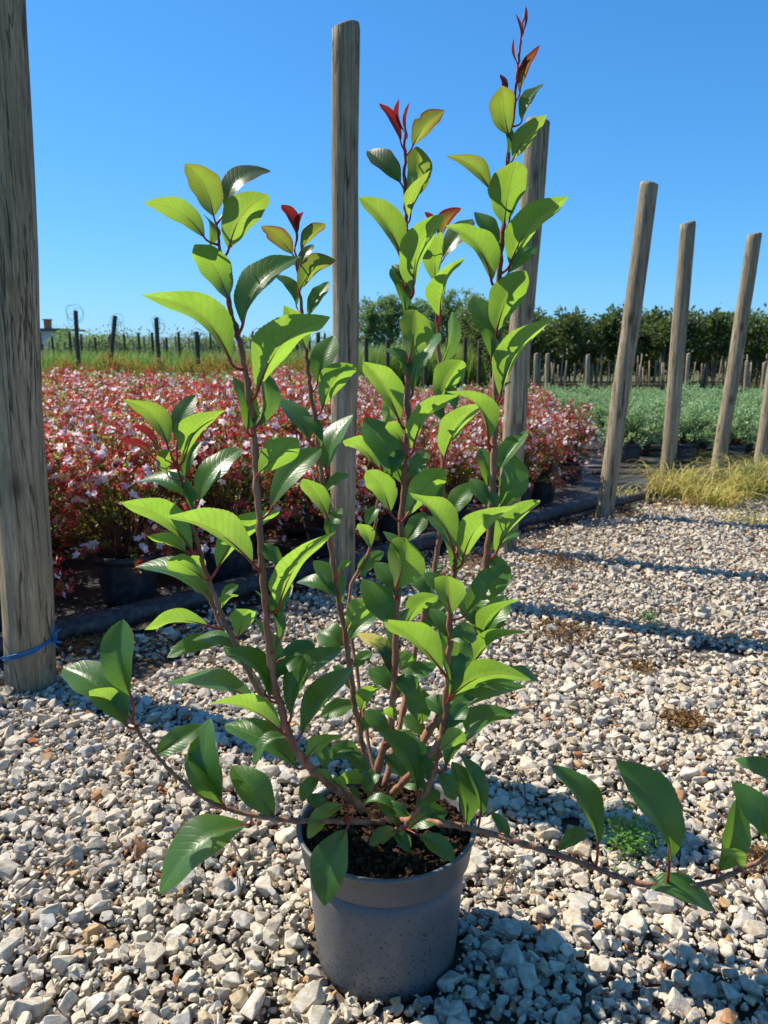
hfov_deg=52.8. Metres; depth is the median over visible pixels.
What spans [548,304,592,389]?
magnolia tree
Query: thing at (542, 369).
magnolia bush
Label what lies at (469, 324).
magnolia tree
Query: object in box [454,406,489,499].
abelia bush
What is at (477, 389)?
abelia bush
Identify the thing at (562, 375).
magnolia tree
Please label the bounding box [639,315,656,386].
magnolia tree
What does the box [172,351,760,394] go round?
ground
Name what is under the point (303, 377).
abelia bush
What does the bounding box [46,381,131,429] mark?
abelia bush
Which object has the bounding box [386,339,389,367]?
field stake
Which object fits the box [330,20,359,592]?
wooden pole
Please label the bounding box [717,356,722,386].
cane
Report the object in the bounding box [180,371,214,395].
abelia bush
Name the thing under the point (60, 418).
abelia bush
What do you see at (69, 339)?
field stake
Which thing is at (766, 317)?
magnolia tree
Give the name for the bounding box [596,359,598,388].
cane
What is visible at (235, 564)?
abelia bush
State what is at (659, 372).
cane
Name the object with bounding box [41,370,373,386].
grass
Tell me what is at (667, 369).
magnolia tree
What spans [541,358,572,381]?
magnolia bush
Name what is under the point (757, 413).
grey green bush
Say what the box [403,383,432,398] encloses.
abelia bush
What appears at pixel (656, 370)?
cane
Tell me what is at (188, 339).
field stake
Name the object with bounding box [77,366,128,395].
abelia bush
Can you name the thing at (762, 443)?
wooden pole
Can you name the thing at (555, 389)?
grey green bush
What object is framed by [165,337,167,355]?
field stake
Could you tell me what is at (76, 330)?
vineyard post
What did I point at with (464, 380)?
field stake
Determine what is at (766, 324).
magnolia tree
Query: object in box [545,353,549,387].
wooden pole
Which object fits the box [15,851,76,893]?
dead twig
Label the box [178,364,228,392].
abelia bush
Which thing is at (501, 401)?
abelia bush
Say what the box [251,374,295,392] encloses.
abelia bush
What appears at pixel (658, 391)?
grey green bush
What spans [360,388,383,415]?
abelia bush
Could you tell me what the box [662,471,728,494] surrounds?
grass tuft
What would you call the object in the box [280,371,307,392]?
abelia bush
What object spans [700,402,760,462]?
grey green bush
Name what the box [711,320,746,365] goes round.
magnolia tree
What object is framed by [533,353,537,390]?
wooden pole
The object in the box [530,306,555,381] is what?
magnolia tree
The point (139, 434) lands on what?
abelia bush
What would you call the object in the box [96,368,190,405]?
abelia bush
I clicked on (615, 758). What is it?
dead twig
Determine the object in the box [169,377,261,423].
abelia bush
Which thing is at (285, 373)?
abelia bush
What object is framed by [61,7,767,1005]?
potted shrub
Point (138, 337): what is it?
field stake
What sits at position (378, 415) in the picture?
abelia bush
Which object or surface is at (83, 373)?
abelia bush
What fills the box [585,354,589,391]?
wooden pole
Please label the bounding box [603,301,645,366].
magnolia tree
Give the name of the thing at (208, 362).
golden bush
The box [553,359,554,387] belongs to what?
cane
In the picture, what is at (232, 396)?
abelia bush
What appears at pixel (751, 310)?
magnolia tree
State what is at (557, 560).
moss patch
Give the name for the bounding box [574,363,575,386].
cane
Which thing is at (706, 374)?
cane
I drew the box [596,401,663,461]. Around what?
grey green bush
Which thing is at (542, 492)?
abelia bush
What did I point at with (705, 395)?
grey green bush
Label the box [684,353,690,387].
wooden pole
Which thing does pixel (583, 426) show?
abelia bush
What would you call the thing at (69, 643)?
moss patch
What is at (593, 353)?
magnolia tree
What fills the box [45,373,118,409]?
abelia bush
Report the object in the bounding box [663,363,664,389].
cane
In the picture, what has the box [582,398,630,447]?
grey green bush
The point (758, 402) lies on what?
grey green bush
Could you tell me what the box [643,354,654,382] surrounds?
magnolia tree
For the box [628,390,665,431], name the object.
grey green bush
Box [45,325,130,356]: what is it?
round tree
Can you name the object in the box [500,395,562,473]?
abelia bush
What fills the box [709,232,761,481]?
wooden pole
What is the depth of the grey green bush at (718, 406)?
7.42 m
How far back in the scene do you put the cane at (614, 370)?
18.33 m
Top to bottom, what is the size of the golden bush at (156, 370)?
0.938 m
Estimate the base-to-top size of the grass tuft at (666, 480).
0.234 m
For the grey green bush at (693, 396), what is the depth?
8.90 m
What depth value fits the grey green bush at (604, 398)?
9.49 m
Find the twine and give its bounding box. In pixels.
[2,624,61,660]
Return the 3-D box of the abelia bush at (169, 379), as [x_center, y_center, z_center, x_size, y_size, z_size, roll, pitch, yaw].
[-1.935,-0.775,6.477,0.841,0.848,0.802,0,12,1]
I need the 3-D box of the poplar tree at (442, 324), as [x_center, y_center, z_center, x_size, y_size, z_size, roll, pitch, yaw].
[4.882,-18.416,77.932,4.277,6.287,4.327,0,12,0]
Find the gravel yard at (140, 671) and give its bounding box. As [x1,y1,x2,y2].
[0,487,767,1023]
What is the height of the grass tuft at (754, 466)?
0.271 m
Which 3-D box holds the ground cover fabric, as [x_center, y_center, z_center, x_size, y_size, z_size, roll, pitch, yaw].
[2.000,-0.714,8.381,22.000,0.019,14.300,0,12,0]
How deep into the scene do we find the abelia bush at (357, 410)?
5.59 m
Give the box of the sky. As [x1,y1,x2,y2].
[26,0,767,344]
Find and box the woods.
[86,334,441,359]
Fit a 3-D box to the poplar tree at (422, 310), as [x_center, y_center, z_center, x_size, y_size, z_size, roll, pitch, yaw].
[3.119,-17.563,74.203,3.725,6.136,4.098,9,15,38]
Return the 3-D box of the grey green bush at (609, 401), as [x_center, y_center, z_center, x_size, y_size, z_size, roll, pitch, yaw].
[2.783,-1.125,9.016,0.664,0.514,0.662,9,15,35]
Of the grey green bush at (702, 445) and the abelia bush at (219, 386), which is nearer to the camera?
the abelia bush at (219, 386)
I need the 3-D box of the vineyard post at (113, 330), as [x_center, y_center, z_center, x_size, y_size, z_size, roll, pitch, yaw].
[-7.839,-4.709,22.512,0.656,2.071,0.134,0,12,0]
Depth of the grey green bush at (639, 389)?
11.15 m
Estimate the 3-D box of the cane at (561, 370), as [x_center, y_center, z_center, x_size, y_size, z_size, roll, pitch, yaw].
[4.170,-3.255,18.206,0.032,0.937,0.027,4,8,-1]
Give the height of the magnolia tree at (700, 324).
2.064 m
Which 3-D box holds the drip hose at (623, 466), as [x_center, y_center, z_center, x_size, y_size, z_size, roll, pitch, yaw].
[5.500,-0.390,6.661,7.601,0.032,0.072,0,12,0]
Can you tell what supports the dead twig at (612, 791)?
on the gravel at (304, 999)
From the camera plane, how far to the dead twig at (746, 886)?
1.41 m
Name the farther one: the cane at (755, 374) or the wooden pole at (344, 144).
the cane at (755, 374)
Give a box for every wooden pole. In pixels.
[0,0,56,699]
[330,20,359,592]
[494,116,549,555]
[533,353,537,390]
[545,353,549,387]
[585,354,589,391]
[595,181,657,520]
[660,221,695,486]
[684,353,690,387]
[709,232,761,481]
[743,360,749,391]
[753,365,767,470]
[760,362,766,390]
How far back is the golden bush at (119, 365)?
14.33 m
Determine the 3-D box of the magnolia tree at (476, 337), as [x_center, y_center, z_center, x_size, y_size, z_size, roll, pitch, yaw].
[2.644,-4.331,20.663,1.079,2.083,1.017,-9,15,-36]
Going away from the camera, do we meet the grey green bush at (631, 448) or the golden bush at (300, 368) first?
the grey green bush at (631, 448)
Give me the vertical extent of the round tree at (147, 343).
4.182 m
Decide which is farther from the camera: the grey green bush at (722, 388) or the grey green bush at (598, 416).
the grey green bush at (722, 388)
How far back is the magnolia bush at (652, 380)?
26.15 m
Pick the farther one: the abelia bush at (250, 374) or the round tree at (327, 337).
the round tree at (327, 337)
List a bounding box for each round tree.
[42,323,88,356]
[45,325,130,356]
[85,320,182,359]
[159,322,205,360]
[177,330,237,359]
[300,331,375,352]
[707,303,766,377]
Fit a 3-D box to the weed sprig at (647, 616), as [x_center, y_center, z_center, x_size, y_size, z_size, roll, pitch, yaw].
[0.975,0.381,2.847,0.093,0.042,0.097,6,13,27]
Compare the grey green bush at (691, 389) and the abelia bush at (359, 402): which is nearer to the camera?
the abelia bush at (359, 402)
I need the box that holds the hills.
[82,336,397,350]
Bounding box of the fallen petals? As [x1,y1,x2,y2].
[0,494,595,660]
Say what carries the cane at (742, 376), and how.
on the ground at (570, 384)
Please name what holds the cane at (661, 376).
on the ground at (570, 384)
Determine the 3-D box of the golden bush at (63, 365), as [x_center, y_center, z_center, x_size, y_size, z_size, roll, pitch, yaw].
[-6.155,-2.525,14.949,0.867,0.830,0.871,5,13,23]
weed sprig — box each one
[619,796,635,813]
[637,609,662,625]
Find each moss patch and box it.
[56,626,110,659]
[512,613,619,651]
[522,547,603,572]
[620,657,662,676]
[657,706,723,731]
[740,841,767,877]
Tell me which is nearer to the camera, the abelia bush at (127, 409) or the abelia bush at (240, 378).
the abelia bush at (127, 409)
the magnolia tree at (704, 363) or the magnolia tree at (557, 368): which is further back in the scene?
the magnolia tree at (557, 368)
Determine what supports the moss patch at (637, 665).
on the gravel at (304, 999)
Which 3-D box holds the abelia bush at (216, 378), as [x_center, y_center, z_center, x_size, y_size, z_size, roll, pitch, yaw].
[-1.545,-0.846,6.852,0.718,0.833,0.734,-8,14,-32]
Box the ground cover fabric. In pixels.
[0,430,755,670]
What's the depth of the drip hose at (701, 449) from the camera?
7.78 m
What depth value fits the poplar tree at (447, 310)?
73.04 m
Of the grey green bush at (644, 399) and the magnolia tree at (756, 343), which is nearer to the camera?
the grey green bush at (644, 399)
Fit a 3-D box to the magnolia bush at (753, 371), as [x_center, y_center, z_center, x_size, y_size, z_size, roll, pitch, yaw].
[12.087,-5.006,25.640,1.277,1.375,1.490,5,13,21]
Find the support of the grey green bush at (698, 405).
on the ground cover fabric
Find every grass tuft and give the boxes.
[597,457,765,500]
[617,482,679,501]
[632,455,767,499]
[647,471,767,509]
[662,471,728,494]
[676,448,767,494]
[707,507,767,524]
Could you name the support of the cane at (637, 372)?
on the ground at (570, 384)
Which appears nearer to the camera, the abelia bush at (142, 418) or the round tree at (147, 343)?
the abelia bush at (142, 418)
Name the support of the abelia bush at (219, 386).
on the ground cover fabric
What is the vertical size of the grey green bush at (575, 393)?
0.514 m
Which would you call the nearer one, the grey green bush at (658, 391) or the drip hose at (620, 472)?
the drip hose at (620, 472)
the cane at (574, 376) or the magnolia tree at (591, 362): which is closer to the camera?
the cane at (574, 376)
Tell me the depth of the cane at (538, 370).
18.40 m
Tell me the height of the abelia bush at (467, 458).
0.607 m
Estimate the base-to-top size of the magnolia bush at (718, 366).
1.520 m
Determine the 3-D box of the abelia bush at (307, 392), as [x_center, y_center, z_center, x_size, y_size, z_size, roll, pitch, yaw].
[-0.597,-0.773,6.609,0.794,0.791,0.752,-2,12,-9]
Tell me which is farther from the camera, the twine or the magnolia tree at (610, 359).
the magnolia tree at (610, 359)
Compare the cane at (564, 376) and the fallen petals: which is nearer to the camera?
the fallen petals
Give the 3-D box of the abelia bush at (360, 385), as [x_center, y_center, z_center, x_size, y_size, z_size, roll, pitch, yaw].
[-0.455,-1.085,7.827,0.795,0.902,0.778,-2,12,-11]
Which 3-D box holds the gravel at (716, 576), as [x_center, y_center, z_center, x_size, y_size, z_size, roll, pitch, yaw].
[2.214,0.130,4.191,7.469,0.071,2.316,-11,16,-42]
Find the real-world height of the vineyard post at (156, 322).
1.994 m
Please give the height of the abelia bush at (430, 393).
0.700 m
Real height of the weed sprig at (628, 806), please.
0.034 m
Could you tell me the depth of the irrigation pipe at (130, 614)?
3.00 m
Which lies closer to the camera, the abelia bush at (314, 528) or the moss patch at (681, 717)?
the moss patch at (681, 717)
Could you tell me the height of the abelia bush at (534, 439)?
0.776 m
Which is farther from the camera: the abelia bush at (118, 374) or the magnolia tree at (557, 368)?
the magnolia tree at (557, 368)
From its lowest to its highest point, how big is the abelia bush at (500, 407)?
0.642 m
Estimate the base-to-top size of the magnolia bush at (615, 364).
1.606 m
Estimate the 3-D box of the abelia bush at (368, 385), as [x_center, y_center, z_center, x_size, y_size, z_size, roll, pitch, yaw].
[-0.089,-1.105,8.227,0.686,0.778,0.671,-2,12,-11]
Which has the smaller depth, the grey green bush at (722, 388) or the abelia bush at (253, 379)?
the abelia bush at (253, 379)
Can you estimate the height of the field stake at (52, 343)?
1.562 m
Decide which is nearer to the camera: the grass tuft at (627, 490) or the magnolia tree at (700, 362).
the grass tuft at (627, 490)
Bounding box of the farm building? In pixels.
[40,319,84,353]
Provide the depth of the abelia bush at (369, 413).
5.05 m
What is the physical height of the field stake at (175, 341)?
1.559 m
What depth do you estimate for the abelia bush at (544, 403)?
6.42 m
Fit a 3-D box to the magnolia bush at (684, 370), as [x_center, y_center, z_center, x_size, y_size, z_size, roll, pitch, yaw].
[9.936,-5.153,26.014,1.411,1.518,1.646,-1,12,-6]
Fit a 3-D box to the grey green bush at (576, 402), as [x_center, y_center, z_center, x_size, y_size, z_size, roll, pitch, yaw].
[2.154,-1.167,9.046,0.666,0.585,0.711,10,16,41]
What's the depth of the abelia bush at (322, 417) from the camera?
4.23 m
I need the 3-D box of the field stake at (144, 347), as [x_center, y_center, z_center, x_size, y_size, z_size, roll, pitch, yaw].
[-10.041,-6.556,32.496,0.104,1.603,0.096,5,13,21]
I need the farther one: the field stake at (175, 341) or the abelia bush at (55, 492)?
the field stake at (175, 341)
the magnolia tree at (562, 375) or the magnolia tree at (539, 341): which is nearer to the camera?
the magnolia tree at (539, 341)
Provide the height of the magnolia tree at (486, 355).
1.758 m
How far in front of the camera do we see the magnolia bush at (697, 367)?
26.17 m
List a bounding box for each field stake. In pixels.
[40,332,42,356]
[51,336,53,353]
[68,331,71,354]
[72,336,75,353]
[80,334,82,353]
[94,337,96,356]
[123,334,125,351]
[137,332,140,354]
[143,336,145,357]
[150,332,154,359]
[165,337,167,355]
[174,338,176,354]
[177,332,180,364]
[187,338,189,354]
[209,333,211,354]
[308,337,310,354]
[364,337,367,380]
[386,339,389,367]
[423,364,427,388]
[462,337,466,387]
[477,339,481,389]
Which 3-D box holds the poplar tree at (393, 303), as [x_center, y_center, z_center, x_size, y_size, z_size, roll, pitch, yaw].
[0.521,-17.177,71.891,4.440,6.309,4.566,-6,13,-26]
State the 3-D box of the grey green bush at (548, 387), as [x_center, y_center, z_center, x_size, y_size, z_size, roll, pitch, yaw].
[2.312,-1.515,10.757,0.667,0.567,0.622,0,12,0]
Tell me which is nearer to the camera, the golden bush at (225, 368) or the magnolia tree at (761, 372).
the golden bush at (225, 368)
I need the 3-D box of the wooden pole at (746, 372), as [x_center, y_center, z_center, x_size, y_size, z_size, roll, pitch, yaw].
[8.116,-2.988,17.356,0.090,0.811,0.090,5,13,23]
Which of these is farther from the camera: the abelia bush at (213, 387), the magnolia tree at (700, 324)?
the magnolia tree at (700, 324)
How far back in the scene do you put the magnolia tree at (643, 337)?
19.26 m
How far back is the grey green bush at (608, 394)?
9.92 m
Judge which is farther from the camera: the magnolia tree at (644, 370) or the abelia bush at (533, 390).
the magnolia tree at (644, 370)
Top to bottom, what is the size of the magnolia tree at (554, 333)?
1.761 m
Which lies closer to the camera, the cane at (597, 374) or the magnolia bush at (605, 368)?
the cane at (597, 374)
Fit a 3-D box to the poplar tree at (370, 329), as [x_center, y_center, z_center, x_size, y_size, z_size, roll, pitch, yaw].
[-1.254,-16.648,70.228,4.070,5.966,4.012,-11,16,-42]
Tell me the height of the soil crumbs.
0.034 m
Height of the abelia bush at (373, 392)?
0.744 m
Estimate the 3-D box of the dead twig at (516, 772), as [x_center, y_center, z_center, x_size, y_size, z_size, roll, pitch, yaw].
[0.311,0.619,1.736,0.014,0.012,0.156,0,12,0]
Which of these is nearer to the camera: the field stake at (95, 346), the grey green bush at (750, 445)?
the grey green bush at (750, 445)
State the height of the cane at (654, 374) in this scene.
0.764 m
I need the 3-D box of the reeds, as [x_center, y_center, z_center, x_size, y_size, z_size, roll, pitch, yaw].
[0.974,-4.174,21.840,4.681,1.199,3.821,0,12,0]
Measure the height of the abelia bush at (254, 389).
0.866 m
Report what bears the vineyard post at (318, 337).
on the ground at (570, 384)
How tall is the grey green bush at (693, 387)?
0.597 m
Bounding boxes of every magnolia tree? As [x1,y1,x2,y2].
[457,311,472,352]
[460,297,488,362]
[462,321,488,387]
[478,326,508,365]
[501,317,533,347]
[507,311,545,351]
[529,322,555,382]
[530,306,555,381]
[540,315,556,384]
[541,324,569,385]
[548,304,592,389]
[549,358,558,382]
[561,360,564,384]
[563,305,596,390]
[569,319,587,375]
[577,322,599,381]
[582,318,599,386]
[586,309,622,390]
[600,330,619,384]
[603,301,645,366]
[604,303,620,384]
[635,319,656,383]
[639,307,657,385]
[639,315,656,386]
[643,305,672,387]
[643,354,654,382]
[643,358,648,386]
[645,316,671,392]
[656,355,667,382]
[668,305,711,362]
[684,311,712,388]
[695,309,725,388]
[695,354,709,383]
[696,307,748,387]
[702,349,718,386]
[711,311,733,386]
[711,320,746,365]
[739,309,757,383]
[743,312,767,376]
[746,310,767,386]
[750,316,764,386]
[759,357,763,384]
[761,312,767,358]
[762,322,767,358]
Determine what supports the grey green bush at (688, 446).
on the ground cover fabric
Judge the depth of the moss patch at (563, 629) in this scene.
2.73 m
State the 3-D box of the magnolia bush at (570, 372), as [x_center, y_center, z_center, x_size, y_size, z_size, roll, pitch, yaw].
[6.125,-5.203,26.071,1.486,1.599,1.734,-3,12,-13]
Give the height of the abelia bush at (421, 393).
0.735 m
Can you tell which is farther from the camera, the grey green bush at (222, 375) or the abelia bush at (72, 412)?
the grey green bush at (222, 375)
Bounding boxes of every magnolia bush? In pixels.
[487,361,492,378]
[528,357,550,381]
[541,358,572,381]
[553,360,583,381]
[568,357,610,379]
[581,359,612,380]
[605,360,638,376]
[633,356,660,379]
[637,357,668,381]
[665,360,700,379]
[683,357,700,380]
[696,355,722,379]
[717,353,755,379]
[744,359,765,381]
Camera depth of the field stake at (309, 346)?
30.54 m
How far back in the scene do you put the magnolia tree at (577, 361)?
21.97 m
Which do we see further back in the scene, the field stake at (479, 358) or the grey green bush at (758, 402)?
the field stake at (479, 358)
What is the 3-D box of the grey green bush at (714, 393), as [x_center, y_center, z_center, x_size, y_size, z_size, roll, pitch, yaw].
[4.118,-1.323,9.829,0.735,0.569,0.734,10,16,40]
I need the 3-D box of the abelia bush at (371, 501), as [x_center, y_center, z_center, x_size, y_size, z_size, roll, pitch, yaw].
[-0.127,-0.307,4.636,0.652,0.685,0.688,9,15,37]
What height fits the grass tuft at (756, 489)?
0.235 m
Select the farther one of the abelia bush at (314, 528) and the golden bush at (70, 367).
the golden bush at (70, 367)
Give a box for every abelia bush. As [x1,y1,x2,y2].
[0,426,107,630]
[41,363,78,391]
[42,378,115,469]
[42,379,76,409]
[43,378,67,397]
[43,385,97,557]
[43,388,111,511]
[43,416,101,548]
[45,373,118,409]
[45,408,210,604]
[46,364,94,384]
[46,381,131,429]
[47,362,125,399]
[67,410,205,556]
[73,371,173,517]
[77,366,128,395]
[85,393,192,500]
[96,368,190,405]
[96,372,182,500]
[99,371,120,390]
[101,367,133,385]
[117,368,182,398]
[135,381,318,581]
[136,367,188,388]
[139,390,169,402]
[164,364,303,513]
[167,383,273,488]
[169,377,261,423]
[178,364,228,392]
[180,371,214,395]
[182,371,235,407]
[190,369,226,387]
[215,363,276,380]
[226,373,282,388]
[229,365,271,387]
[232,369,271,385]
[239,368,365,532]
[251,369,308,489]
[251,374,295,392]
[257,375,363,472]
[266,428,384,556]
[274,363,309,381]
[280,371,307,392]
[282,368,314,393]
[286,375,315,398]
[302,375,367,419]
[311,376,375,403]
[315,399,364,426]
[355,405,395,519]
[356,416,458,540]
[357,403,379,472]
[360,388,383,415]
[362,373,379,396]
[364,377,382,403]
[368,403,431,440]
[382,387,470,507]
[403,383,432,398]
[404,385,461,410]
[407,423,498,520]
[414,389,462,401]
[426,396,480,484]
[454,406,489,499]
[457,380,489,402]
[457,393,573,500]
[466,396,503,477]
[469,382,504,403]
[486,382,534,416]
[498,402,587,502]
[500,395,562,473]
[503,384,568,465]
[528,381,565,422]
[530,389,568,427]
[550,398,604,481]
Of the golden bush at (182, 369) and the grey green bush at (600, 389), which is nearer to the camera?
the grey green bush at (600, 389)
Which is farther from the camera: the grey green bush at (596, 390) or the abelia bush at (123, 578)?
the grey green bush at (596, 390)
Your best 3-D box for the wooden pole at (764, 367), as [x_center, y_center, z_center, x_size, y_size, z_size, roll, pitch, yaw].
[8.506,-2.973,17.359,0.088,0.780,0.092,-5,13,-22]
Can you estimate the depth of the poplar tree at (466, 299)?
70.11 m
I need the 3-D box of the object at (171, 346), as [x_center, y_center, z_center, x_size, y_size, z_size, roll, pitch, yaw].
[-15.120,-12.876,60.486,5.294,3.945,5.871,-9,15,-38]
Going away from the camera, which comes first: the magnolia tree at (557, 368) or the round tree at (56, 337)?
the magnolia tree at (557, 368)
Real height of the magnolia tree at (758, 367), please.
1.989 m
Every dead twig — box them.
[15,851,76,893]
[230,840,238,889]
[498,865,515,896]
[514,770,526,809]
[589,757,652,767]
[601,789,622,799]
[728,877,764,911]
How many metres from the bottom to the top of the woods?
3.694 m
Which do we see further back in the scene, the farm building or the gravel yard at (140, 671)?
the farm building
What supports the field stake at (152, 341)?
on the ground at (570, 384)
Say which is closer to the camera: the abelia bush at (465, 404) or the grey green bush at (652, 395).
the abelia bush at (465, 404)
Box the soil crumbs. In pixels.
[0,464,743,666]
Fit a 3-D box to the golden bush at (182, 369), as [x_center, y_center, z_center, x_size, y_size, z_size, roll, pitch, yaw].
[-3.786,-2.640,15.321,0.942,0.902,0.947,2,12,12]
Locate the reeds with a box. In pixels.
[358,342,491,387]
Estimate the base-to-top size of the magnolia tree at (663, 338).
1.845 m
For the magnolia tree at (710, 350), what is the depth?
20.63 m
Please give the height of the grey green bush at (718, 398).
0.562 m
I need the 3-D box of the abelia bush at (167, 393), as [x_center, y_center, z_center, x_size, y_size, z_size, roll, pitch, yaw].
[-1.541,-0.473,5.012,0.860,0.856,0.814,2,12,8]
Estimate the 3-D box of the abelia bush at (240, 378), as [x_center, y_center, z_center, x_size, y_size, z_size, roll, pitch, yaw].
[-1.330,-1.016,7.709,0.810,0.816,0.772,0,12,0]
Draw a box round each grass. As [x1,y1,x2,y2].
[41,348,312,376]
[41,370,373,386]
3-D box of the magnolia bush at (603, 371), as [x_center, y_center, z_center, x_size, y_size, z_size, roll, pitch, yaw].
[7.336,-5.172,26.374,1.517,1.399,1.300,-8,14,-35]
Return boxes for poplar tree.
[359,295,393,350]
[374,292,410,349]
[399,296,430,340]
[421,300,446,340]
[424,286,466,348]
[454,287,488,322]
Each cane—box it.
[537,353,540,388]
[539,356,540,391]
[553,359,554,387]
[560,353,563,386]
[562,361,566,390]
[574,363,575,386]
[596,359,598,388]
[600,354,601,385]
[611,355,616,386]
[635,356,638,387]
[648,361,649,387]
[653,361,655,388]
[654,354,658,387]
[657,354,660,388]
[660,363,662,391]
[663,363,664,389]
[705,362,707,388]
[711,355,711,388]
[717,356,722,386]
[740,362,743,391]
[749,362,751,388]
[754,361,757,387]
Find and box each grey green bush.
[207,370,230,382]
[535,382,566,393]
[544,385,575,399]
[551,387,599,428]
[564,392,595,412]
[567,388,587,398]
[568,382,604,421]
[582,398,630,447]
[584,401,607,443]
[591,386,606,400]
[593,387,629,405]
[596,383,631,404]
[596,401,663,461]
[598,396,635,413]
[600,395,630,404]
[627,394,664,454]
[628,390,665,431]
[630,385,645,396]
[631,389,659,399]
[639,393,685,442]
[640,387,665,395]
[647,400,716,461]
[653,382,697,397]
[653,397,718,454]
[663,379,705,392]
[681,388,709,406]
[681,397,717,447]
[682,393,720,410]
[690,385,721,403]
[691,388,722,406]
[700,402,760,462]
[707,401,760,440]
[714,385,744,402]
[736,390,761,404]
[736,391,762,444]
[736,400,760,447]
[739,385,763,398]
[747,399,761,429]
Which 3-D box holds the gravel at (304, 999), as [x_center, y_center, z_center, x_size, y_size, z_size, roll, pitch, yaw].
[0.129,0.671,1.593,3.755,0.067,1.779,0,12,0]
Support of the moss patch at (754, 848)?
on the gravel at (304, 999)
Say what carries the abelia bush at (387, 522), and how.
on the ground cover fabric
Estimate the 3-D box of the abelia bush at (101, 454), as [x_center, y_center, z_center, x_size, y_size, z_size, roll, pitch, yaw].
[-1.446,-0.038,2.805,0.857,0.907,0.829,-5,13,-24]
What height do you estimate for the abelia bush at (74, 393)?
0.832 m
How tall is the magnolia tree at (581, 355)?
2.147 m
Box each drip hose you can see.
[579,448,754,450]
[583,465,746,468]
[592,471,766,474]
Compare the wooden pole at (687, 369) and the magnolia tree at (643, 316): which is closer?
the wooden pole at (687, 369)
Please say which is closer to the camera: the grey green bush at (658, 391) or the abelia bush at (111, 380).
the abelia bush at (111, 380)
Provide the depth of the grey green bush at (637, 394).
9.78 m
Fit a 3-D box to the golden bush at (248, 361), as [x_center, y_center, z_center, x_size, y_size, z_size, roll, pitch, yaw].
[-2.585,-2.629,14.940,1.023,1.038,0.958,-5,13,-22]
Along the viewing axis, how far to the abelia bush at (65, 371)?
7.64 m
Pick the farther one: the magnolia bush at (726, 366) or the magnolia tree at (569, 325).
the magnolia bush at (726, 366)
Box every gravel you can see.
[0,479,767,672]
[0,661,767,1023]
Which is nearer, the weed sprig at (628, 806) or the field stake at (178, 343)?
the weed sprig at (628, 806)
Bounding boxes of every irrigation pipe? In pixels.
[0,494,616,656]
[614,462,767,506]
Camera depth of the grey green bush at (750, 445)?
7.89 m
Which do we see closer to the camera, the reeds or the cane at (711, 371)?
the cane at (711, 371)
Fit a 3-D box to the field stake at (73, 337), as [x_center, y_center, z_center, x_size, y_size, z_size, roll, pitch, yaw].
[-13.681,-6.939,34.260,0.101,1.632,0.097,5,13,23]
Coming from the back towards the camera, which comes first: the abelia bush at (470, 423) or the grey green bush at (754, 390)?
the grey green bush at (754, 390)
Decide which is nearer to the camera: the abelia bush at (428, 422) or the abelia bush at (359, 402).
the abelia bush at (428, 422)
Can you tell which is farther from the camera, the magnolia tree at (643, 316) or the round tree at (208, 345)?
the round tree at (208, 345)
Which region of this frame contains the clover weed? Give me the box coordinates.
[594,807,678,870]
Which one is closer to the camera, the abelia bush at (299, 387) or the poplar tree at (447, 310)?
the abelia bush at (299, 387)
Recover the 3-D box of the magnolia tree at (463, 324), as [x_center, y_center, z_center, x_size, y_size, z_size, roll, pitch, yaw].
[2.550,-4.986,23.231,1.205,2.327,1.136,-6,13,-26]
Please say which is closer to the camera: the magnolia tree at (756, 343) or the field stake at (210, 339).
the magnolia tree at (756, 343)
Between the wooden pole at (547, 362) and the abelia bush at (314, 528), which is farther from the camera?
the wooden pole at (547, 362)
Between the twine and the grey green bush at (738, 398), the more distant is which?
the grey green bush at (738, 398)
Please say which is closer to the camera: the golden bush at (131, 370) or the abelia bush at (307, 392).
the abelia bush at (307, 392)
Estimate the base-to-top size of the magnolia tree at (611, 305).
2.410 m
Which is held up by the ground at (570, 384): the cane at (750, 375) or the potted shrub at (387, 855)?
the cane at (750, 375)
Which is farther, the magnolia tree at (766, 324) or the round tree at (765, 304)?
the round tree at (765, 304)
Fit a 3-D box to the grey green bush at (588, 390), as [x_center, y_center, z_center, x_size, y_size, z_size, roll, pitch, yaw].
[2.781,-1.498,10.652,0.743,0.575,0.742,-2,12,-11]
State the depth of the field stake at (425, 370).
19.67 m
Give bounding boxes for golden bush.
[47,355,89,376]
[47,360,82,378]
[89,349,136,375]
[121,357,153,377]
[138,354,179,379]
[176,356,210,376]
[193,350,228,377]
[205,356,238,376]
[230,349,252,371]
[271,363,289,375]
[284,352,308,374]
[296,355,311,373]
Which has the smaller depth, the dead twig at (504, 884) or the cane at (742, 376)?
the dead twig at (504, 884)
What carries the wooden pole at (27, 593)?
on the ground at (570, 384)
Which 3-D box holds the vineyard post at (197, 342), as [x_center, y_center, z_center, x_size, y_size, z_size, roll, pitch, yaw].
[-5.469,-4.509,22.552,0.680,1.663,0.135,0,12,0]
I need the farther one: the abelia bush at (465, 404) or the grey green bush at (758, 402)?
the grey green bush at (758, 402)
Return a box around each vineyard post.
[65,304,83,368]
[109,313,124,362]
[153,316,164,367]
[184,328,206,366]
[311,331,326,345]
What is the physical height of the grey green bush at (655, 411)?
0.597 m
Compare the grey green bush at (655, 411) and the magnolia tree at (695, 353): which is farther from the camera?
the magnolia tree at (695, 353)
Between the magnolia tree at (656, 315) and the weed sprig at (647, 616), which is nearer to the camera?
the weed sprig at (647, 616)
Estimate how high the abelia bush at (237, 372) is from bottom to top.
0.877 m

